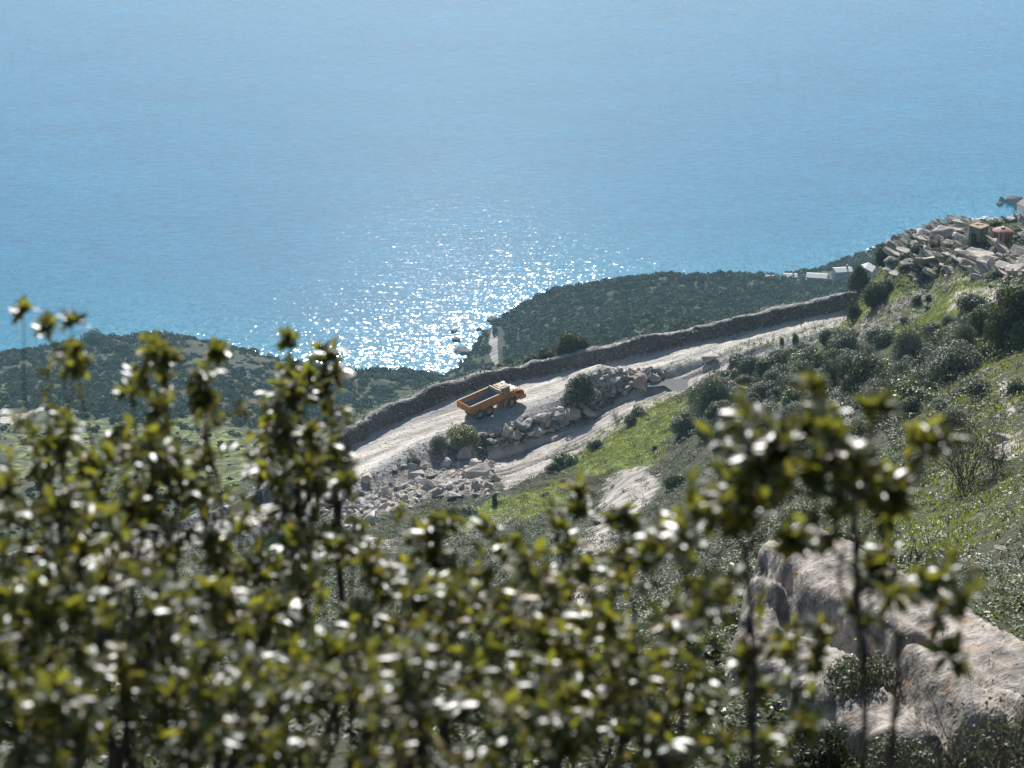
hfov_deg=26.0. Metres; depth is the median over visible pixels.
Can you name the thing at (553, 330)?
round bush
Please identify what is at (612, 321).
round bush
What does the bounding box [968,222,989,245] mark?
stone hut
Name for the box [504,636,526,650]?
shrub
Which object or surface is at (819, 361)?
shrub
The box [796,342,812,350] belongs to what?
shrub
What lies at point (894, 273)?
rock slab
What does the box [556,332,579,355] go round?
tree
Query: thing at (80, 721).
shrub
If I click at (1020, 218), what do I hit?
rock slab
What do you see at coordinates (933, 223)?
rock slab
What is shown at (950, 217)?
rock slab
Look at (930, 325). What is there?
shrub
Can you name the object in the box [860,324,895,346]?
shrub
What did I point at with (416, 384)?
round bush
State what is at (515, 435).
boulder
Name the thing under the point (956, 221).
rock slab
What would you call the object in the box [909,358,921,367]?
shrub
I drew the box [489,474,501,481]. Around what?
boulder
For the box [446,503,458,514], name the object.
shrub
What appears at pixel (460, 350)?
sea rock
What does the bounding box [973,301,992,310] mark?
shrub
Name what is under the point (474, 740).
undergrowth
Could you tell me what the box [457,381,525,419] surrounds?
dump truck
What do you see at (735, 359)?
shrub
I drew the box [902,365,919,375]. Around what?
tree
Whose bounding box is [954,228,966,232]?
rock slab
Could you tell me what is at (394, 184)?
sea
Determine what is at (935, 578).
shrub
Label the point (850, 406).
shrub
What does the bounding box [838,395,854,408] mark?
tree
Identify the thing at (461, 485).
boulder
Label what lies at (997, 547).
stone
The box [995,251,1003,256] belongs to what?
rock slab
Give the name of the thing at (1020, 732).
bare shrub
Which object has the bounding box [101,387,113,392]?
round bush
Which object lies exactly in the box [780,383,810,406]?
shrub
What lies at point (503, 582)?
shrub
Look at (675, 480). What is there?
shrub
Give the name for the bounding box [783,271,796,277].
house
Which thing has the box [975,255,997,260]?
rock slab
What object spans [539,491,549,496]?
shrub
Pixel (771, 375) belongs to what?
shrub
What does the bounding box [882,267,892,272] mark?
rock slab
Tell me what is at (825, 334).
tree
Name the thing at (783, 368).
tree
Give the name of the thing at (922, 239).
rock slab
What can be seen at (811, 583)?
lichen rock
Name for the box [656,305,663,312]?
round bush
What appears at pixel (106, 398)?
round bush
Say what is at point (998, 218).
rock slab
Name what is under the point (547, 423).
boulder
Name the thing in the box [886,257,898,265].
shrub
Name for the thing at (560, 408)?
boulder
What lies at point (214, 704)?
shrub
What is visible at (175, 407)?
round bush
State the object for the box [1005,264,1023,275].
rock slab
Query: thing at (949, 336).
shrub
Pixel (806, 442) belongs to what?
tree
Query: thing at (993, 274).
shrub
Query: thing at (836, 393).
shrub
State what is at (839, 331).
shrub
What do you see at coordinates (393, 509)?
boulder
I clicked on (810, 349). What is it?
tree
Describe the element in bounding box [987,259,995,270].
rock slab
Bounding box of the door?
[971,233,976,245]
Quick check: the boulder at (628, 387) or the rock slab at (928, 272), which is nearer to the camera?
the rock slab at (928, 272)
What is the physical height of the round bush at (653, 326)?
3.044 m
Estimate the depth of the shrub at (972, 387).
137.92 m
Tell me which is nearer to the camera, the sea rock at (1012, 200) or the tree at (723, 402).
the tree at (723, 402)
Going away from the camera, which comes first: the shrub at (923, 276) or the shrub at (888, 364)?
the shrub at (888, 364)
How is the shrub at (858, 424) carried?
on the ground at (522, 465)
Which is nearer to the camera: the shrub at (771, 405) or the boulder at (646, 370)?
the shrub at (771, 405)
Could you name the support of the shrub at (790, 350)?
on the ground at (522, 465)
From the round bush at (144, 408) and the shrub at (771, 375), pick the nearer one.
the shrub at (771, 375)
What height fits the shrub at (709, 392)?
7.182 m
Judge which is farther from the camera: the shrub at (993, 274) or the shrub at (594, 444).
the shrub at (594, 444)
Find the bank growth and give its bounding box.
[7,292,842,552]
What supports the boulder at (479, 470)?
on the ground at (522, 465)
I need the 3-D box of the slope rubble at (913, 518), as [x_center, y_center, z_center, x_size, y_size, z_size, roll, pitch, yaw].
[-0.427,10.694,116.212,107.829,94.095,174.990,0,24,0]
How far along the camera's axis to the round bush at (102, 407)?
773.46 m
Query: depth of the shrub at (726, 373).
291.12 m
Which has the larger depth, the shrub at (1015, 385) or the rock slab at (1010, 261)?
the rock slab at (1010, 261)
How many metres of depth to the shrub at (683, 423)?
270.83 m
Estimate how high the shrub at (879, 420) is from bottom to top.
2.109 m
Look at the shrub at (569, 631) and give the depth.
4.03 m
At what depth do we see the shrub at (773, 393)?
257.86 m
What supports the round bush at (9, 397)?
on the ground at (522, 465)
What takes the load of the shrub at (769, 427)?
on the ground at (522, 465)
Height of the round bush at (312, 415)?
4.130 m
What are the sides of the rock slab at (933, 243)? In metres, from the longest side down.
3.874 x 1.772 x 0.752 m
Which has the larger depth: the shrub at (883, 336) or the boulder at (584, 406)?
the boulder at (584, 406)
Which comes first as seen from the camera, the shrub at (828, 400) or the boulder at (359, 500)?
the shrub at (828, 400)
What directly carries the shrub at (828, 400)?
on the ground at (522, 465)
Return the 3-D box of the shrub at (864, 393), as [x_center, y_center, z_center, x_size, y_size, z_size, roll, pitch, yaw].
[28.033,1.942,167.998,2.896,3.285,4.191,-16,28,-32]
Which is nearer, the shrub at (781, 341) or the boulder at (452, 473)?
the boulder at (452, 473)
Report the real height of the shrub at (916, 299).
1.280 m
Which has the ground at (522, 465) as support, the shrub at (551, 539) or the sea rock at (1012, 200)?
the shrub at (551, 539)
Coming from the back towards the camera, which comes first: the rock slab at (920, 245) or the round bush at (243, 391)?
the round bush at (243, 391)
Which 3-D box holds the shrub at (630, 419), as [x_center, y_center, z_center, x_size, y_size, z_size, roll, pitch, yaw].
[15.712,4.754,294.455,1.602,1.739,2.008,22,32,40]
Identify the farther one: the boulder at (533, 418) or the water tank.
the boulder at (533, 418)
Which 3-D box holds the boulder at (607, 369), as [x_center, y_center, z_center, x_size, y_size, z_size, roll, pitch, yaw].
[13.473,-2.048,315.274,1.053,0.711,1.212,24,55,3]
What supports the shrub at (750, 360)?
on the ground at (522, 465)
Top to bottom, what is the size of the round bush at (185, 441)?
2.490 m
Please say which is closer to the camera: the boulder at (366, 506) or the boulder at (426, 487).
the boulder at (366, 506)
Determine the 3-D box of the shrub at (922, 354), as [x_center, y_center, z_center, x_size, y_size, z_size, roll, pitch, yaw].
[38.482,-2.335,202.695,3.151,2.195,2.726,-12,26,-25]
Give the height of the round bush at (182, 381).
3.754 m
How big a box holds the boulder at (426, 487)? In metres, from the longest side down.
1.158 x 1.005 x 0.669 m
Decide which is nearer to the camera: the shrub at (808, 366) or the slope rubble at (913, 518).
the slope rubble at (913, 518)
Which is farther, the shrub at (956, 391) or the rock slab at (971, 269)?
the rock slab at (971, 269)
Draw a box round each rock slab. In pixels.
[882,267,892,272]
[883,246,899,257]
[883,256,895,268]
[886,236,897,251]
[889,271,898,275]
[891,234,901,242]
[896,245,909,252]
[900,233,910,239]
[900,258,921,268]
[910,256,937,265]
[911,242,923,248]
[917,228,930,235]
[917,236,929,244]
[918,249,926,257]
[918,263,930,268]
[922,267,937,278]
[923,243,933,256]
[928,261,937,267]
[930,219,940,229]
[930,225,955,238]
[930,240,939,247]
[932,251,946,262]
[935,235,944,241]
[941,239,953,246]
[941,252,951,256]
[943,265,953,274]
[947,214,956,220]
[951,253,961,262]
[952,219,965,226]
[952,232,965,240]
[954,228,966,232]
[954,248,965,257]
[958,257,977,270]
[965,265,979,274]
[966,247,994,261]
[969,273,981,279]
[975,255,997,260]
[976,260,989,273]
[986,235,1009,253]
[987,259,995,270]
[993,264,1002,276]
[994,217,1005,222]
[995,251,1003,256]
[995,260,1009,270]
[1005,215,1016,221]
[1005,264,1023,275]
[1006,257,1015,263]
[1009,244,1023,255]
[1016,231,1023,238]
[1016,258,1023,263]
[1017,213,1023,222]
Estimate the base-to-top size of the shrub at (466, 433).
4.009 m
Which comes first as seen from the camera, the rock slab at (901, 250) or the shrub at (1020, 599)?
the shrub at (1020, 599)
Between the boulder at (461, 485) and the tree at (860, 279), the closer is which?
the boulder at (461, 485)
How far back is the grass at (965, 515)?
261.48 m
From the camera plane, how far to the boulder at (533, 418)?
306.31 m
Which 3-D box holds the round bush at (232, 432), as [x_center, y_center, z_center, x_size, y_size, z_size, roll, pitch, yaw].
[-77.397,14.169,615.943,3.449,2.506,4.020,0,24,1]
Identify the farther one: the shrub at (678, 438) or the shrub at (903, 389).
the shrub at (678, 438)
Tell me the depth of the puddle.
315.14 m
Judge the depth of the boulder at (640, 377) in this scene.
315.11 m
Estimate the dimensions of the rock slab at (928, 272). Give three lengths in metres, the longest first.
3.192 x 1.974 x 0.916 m
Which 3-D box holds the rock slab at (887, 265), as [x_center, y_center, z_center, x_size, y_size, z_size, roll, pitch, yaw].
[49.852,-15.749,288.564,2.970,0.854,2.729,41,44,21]
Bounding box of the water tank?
[992,226,1012,242]
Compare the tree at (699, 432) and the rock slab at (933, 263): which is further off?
the rock slab at (933, 263)
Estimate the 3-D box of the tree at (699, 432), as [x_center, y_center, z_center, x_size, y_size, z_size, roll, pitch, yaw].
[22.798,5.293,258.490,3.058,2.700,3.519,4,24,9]
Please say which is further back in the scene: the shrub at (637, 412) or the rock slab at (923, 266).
the shrub at (637, 412)
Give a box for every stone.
[990,433,1013,441]
[994,545,1006,550]
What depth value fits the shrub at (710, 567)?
130.28 m
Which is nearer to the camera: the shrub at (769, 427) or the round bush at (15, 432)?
the shrub at (769, 427)
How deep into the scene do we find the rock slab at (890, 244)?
293.63 m
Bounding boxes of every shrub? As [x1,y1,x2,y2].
[0,294,176,767]
[0,558,225,767]
[86,328,257,767]
[129,568,583,767]
[189,463,520,767]
[207,324,360,767]
[328,614,340,629]
[407,445,421,462]
[413,466,705,767]
[429,432,451,454]
[445,418,479,450]
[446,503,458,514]
[455,502,478,517]
[492,493,497,505]
[499,577,512,586]
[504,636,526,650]
[522,353,539,363]
[536,347,554,359]
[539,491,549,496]
[544,462,559,472]
[548,336,562,356]
[549,536,559,542]
[550,450,578,467]
[562,372,596,406]
[576,332,589,349]
[586,334,598,346]
[586,438,602,450]
[587,574,835,767]
[592,520,600,526]
[610,410,623,424]
[623,413,637,426]
[631,404,647,417]
[633,370,974,767]
[662,471,686,490]
[668,409,697,436]
[675,435,683,442]
[679,629,724,663]
[686,382,704,401]
[691,369,733,420]
[694,564,711,577]
[705,386,733,403]
[711,434,733,451]
[715,409,726,423]
[716,376,736,393]
[718,369,739,380]
[718,559,745,597]
[720,610,740,637]
[727,403,737,409]
[728,353,744,369]
[730,384,746,395]
[731,746,791,767]
[732,354,757,376]
[738,355,759,375]
[751,372,760,380]
[753,379,778,398]
[759,401,786,414]
[759,403,786,430]
[761,366,778,383]
[765,386,780,401]
[767,348,790,362]
[771,352,788,365]
[774,402,794,415]
[776,365,794,389]
[776,525,996,767]
[778,350,818,397]
[779,337,783,346]
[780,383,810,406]
[784,402,795,416]
[784,721,858,767]
[785,396,812,418]
[786,346,797,354]
[790,348,802,363]
[792,333,798,344]
[792,350,823,367]
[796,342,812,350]
[808,433,860,454]
[818,649,904,729]
[822,354,843,375]
[824,399,840,411]
[825,333,837,353]
[826,386,840,400]
[828,327,858,340]
[828,327,863,353]
[833,401,856,415]
[833,409,868,429]
[835,350,856,385]
[835,391,852,403]
[839,348,852,355]
[840,528,858,539]
[842,409,875,439]
[846,298,862,322]
[847,374,879,395]
[848,350,869,364]
[852,334,881,356]
[856,730,937,767]
[858,385,883,412]
[859,376,901,395]
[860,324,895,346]
[860,420,881,435]
[865,356,905,388]
[866,413,894,430]
[867,730,933,767]
[876,396,900,422]
[879,278,893,289]
[879,362,893,370]
[881,353,895,364]
[884,362,941,390]
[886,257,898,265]
[889,355,912,376]
[890,318,925,367]
[891,375,935,404]
[897,263,910,271]
[899,252,912,259]
[899,316,908,323]
[900,447,932,485]
[900,675,1023,767]
[909,244,921,253]
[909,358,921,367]
[910,346,923,360]
[911,295,922,304]
[916,346,936,368]
[918,325,931,342]
[918,378,941,390]
[919,272,929,279]
[919,319,939,337]
[919,338,979,385]
[920,319,967,377]
[921,350,938,369]
[922,357,944,368]
[923,304,930,309]
[925,294,931,301]
[927,327,955,350]
[929,381,1000,492]
[931,397,948,410]
[933,323,962,350]
[934,404,968,432]
[939,312,954,327]
[949,387,967,397]
[950,310,982,358]
[951,339,984,368]
[956,292,997,315]
[966,377,993,400]
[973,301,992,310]
[974,336,995,360]
[975,419,1017,476]
[982,270,998,280]
[985,674,1023,767]
[988,219,1002,226]
[993,284,1022,304]
[994,256,1004,261]
[1002,252,1008,261]
[1003,319,1023,351]
[1006,376,1023,395]
[1008,253,1019,259]
[1010,587,1023,613]
[1012,235,1020,240]
[1016,238,1023,244]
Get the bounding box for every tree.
[80,328,109,345]
[113,342,132,350]
[492,326,497,333]
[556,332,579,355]
[694,417,716,440]
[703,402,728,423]
[704,398,732,415]
[712,416,726,459]
[733,374,753,385]
[746,391,762,404]
[755,357,782,379]
[776,363,792,384]
[793,440,816,468]
[794,346,824,364]
[818,328,834,346]
[818,355,841,391]
[823,347,845,365]
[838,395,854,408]
[839,354,891,397]
[846,262,870,294]
[853,403,860,413]
[858,385,894,412]
[860,280,888,308]
[872,242,887,266]
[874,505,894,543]
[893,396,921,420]
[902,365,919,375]
[908,368,940,384]
[961,309,982,323]
[965,306,996,341]
[981,276,1023,355]
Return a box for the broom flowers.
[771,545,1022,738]
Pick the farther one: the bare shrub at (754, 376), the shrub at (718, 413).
the bare shrub at (754, 376)
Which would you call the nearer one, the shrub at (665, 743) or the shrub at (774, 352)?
the shrub at (665, 743)
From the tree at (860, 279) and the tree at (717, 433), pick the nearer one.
the tree at (717, 433)
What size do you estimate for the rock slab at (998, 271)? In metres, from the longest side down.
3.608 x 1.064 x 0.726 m
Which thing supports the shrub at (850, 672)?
on the ground at (522, 465)
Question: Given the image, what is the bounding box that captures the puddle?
[645,378,687,390]
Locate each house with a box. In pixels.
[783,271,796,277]
[806,272,827,282]
[832,264,852,280]
[861,262,875,277]
[1016,199,1023,214]
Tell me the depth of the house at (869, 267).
1101.01 m
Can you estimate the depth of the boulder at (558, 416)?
308.18 m
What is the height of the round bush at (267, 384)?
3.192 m
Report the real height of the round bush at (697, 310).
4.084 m
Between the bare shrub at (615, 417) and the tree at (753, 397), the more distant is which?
the bare shrub at (615, 417)
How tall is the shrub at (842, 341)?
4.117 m
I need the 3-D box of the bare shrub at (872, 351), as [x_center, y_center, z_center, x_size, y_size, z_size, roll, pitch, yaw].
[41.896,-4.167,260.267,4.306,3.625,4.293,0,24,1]
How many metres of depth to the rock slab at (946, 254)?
280.23 m
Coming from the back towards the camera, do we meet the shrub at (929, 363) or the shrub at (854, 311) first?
the shrub at (854, 311)
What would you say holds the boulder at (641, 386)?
on the ground at (522, 465)
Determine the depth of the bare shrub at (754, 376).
282.53 m
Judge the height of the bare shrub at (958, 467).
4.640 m
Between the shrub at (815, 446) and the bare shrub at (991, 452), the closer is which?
the bare shrub at (991, 452)
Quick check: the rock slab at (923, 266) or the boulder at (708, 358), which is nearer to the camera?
the rock slab at (923, 266)
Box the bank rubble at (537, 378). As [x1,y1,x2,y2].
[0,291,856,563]
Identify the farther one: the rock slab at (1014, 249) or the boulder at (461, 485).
the boulder at (461, 485)
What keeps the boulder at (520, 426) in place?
on the ground at (522, 465)
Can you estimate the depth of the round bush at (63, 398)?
808.28 m
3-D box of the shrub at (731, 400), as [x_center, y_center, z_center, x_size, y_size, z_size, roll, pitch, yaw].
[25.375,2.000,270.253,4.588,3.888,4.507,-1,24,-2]
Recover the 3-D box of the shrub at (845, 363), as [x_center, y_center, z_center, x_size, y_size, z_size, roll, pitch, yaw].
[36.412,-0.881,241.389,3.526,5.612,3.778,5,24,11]
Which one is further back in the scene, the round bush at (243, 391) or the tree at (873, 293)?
the round bush at (243, 391)
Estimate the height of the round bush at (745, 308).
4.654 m
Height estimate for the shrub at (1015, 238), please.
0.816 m
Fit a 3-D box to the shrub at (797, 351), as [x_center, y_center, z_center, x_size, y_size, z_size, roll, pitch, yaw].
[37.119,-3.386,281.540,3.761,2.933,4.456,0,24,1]
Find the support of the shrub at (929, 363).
on the ground at (522, 465)
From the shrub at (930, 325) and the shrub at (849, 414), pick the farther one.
the shrub at (930, 325)
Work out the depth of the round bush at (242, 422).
686.43 m
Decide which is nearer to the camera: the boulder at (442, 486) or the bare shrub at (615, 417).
the boulder at (442, 486)
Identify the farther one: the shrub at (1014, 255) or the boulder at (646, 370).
the boulder at (646, 370)
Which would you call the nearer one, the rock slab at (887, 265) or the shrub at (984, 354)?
the shrub at (984, 354)
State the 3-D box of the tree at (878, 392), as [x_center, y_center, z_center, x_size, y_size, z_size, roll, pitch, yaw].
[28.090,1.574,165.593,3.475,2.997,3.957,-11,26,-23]
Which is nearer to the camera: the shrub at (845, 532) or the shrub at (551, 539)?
the shrub at (845, 532)
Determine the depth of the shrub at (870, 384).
175.17 m
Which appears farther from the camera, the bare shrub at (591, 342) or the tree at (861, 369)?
the bare shrub at (591, 342)
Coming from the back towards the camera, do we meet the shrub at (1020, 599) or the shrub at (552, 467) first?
the shrub at (552, 467)
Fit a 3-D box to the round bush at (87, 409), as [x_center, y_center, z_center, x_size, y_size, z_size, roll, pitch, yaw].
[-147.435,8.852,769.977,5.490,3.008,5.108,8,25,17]
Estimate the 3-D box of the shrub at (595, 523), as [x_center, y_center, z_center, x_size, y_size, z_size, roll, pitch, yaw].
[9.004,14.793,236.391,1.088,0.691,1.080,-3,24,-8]
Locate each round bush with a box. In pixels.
[1,395,12,400]
[6,429,22,433]
[13,380,25,386]
[59,396,73,402]
[78,404,94,411]
[99,402,110,412]
[100,394,115,401]
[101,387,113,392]
[109,415,120,422]
[110,484,122,493]
[135,406,148,411]
[169,404,183,413]
[176,378,186,384]
[179,438,193,444]
[227,399,242,404]
[227,430,238,435]
[239,389,251,395]
[240,420,252,425]
[261,382,274,390]
[305,410,321,419]
[383,387,395,394]
[413,383,426,388]
[544,334,554,342]
[545,342,556,350]
[548,327,561,334]
[587,324,597,332]
[604,318,617,326]
[606,334,618,341]
[637,318,648,325]
[643,324,659,331]
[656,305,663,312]
[665,320,677,330]
[667,309,679,315]
[691,308,703,313]
[735,306,748,312]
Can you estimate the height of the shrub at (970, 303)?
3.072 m
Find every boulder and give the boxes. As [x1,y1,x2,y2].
[340,498,348,506]
[350,504,368,509]
[355,497,363,503]
[361,473,371,484]
[366,510,375,523]
[374,500,381,507]
[378,503,387,508]
[379,498,388,502]
[380,486,392,497]
[390,506,398,512]
[398,483,406,490]
[408,463,423,471]
[409,470,424,476]
[414,475,423,484]
[421,479,436,487]
[422,485,430,488]
[426,473,437,478]
[431,478,441,484]
[431,488,440,494]
[437,483,447,488]
[440,457,451,467]
[446,491,460,497]
[447,481,453,488]
[448,436,471,450]
[449,471,457,475]
[456,446,471,459]
[459,481,464,487]
[462,459,490,478]
[469,458,478,466]
[471,477,482,486]
[473,480,481,489]
[484,482,493,489]
[487,438,496,442]
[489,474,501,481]
[494,428,501,434]
[501,423,509,436]
[509,432,521,439]
[513,421,526,430]
[522,417,532,427]
[523,416,538,422]
[532,426,545,436]
[535,413,550,422]
[543,420,550,426]
[552,413,564,420]
[552,425,559,429]
[556,406,563,411]
[559,417,568,425]
[562,408,579,419]
[579,402,589,408]
[583,408,597,418]
[604,366,610,373]
[625,385,631,390]
[633,373,647,383]
[633,382,647,391]
[641,366,652,374]
[648,373,661,381]
[653,366,664,374]
[701,353,718,362]
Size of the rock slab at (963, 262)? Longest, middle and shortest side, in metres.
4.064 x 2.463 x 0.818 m
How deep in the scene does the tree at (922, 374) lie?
168.48 m
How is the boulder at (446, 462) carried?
on the ground at (522, 465)
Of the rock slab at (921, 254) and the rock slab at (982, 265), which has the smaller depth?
the rock slab at (982, 265)
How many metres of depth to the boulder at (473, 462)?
295.27 m
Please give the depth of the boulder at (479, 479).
280.11 m
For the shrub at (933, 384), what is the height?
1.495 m
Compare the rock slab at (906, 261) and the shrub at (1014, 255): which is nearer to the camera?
the shrub at (1014, 255)
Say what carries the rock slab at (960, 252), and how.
on the ground at (522, 465)
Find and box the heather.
[1,221,1023,713]
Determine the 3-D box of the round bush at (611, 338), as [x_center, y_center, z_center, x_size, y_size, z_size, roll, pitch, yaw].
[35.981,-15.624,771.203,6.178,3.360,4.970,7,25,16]
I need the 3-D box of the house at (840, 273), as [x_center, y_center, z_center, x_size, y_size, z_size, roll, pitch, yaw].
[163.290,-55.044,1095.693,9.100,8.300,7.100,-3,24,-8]
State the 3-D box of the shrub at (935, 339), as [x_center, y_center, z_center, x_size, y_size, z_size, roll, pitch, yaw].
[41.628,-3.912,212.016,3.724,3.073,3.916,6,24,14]
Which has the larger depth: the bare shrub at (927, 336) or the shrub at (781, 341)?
the shrub at (781, 341)
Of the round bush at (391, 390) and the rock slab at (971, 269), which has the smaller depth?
the rock slab at (971, 269)
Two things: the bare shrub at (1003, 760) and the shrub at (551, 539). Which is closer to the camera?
the bare shrub at (1003, 760)
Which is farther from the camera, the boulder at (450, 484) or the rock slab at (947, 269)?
the boulder at (450, 484)
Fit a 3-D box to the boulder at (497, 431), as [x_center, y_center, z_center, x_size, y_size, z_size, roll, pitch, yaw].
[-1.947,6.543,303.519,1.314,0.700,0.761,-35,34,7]
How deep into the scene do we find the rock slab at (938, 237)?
287.26 m
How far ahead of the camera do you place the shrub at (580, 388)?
309.88 m
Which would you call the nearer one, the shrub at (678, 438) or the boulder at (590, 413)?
the shrub at (678, 438)
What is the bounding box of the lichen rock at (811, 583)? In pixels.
[725,522,1023,767]
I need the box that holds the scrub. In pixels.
[0,214,1023,648]
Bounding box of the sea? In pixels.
[0,0,1023,374]
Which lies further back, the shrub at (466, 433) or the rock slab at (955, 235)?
the shrub at (466, 433)
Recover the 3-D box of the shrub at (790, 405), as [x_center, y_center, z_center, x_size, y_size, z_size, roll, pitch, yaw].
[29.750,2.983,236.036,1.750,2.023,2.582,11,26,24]
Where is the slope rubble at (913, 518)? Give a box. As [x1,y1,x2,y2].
[71,356,1023,683]
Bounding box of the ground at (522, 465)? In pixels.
[0,221,1023,767]
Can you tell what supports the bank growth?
on the ground at (522, 465)
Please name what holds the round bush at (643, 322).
on the ground at (522, 465)
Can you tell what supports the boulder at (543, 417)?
on the ground at (522, 465)
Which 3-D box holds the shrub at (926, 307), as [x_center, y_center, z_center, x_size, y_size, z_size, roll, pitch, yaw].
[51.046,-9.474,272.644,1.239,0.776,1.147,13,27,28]
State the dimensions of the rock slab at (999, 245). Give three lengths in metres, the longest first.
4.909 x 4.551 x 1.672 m
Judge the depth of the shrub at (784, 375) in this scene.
261.85 m
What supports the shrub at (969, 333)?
on the ground at (522, 465)
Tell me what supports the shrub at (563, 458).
on the ground at (522, 465)
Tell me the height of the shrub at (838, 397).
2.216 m
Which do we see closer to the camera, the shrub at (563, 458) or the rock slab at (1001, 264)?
the rock slab at (1001, 264)
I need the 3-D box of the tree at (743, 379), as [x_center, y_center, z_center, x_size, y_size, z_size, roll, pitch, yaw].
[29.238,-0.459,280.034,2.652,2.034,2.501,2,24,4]
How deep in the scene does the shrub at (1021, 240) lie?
276.89 m
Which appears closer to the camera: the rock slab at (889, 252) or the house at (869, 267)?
the rock slab at (889, 252)
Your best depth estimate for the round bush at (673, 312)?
874.72 m
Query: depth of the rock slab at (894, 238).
297.83 m
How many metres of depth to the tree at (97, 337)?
1020.16 m
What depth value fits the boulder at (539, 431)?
305.36 m
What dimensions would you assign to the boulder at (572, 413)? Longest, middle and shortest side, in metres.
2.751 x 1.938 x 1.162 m
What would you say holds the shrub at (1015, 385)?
on the ground at (522, 465)
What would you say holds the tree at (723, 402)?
on the ground at (522, 465)
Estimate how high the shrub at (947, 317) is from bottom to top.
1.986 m
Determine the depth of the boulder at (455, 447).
298.74 m
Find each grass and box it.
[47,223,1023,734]
[217,243,1023,559]
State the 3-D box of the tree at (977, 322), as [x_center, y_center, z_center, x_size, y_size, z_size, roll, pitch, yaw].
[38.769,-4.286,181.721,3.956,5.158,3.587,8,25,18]
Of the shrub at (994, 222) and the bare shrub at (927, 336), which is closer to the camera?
the bare shrub at (927, 336)
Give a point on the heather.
(783, 505)
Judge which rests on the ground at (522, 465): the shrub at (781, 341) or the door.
the shrub at (781, 341)
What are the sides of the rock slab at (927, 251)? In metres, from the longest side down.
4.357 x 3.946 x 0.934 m
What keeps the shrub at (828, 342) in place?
on the ground at (522, 465)
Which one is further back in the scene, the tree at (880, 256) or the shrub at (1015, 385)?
the tree at (880, 256)
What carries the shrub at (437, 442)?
on the ground at (522, 465)
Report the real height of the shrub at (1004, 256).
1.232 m
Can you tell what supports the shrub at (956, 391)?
on the ground at (522, 465)
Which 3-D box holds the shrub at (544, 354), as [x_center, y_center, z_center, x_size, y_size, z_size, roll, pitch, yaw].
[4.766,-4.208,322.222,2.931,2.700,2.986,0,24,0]
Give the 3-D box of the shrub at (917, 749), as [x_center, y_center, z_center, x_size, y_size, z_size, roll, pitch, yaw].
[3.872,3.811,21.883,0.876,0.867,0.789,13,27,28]
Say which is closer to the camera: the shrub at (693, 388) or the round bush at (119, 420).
the shrub at (693, 388)
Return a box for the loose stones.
[171,240,1022,554]
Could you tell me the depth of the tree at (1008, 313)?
166.56 m
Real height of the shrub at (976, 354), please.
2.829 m
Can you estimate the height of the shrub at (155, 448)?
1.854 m
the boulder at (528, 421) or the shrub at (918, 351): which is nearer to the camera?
the shrub at (918, 351)
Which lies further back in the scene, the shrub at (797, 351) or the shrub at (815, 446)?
the shrub at (797, 351)
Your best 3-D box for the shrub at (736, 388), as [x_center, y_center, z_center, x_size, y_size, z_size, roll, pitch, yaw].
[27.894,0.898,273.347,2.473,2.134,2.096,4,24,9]
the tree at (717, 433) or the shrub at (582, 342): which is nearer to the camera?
the tree at (717, 433)
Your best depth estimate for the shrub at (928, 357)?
190.10 m
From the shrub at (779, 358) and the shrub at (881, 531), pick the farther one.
the shrub at (779, 358)
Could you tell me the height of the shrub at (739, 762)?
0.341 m
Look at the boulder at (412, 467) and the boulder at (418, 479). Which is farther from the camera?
the boulder at (412, 467)
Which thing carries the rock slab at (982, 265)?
on the ground at (522, 465)
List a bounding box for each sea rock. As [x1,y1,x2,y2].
[454,347,469,354]
[486,316,497,321]
[1004,196,1022,204]
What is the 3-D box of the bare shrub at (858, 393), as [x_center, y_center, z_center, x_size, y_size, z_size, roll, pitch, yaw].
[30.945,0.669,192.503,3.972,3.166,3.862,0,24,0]
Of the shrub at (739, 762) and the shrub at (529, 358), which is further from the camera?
the shrub at (529, 358)
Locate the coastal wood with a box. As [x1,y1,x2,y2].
[0,216,1007,542]
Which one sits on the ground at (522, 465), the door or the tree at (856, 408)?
the tree at (856, 408)
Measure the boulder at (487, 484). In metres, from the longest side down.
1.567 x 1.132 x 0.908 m
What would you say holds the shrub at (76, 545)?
on the ground at (522, 465)
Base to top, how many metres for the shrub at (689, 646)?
0.572 m
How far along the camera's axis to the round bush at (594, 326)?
889.92 m
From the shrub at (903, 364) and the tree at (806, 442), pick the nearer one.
the tree at (806, 442)
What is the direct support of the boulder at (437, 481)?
on the ground at (522, 465)
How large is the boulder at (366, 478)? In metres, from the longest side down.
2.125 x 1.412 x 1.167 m
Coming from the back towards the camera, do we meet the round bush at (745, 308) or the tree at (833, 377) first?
the round bush at (745, 308)
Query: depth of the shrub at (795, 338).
323.40 m
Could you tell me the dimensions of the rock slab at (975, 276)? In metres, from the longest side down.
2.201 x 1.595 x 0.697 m
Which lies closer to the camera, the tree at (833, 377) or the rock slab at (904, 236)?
the tree at (833, 377)
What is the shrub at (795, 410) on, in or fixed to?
on the ground at (522, 465)
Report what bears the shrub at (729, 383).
on the ground at (522, 465)
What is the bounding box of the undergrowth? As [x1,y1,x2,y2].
[0,538,1023,767]
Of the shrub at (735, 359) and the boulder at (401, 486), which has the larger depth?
the shrub at (735, 359)
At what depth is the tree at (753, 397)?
259.94 m

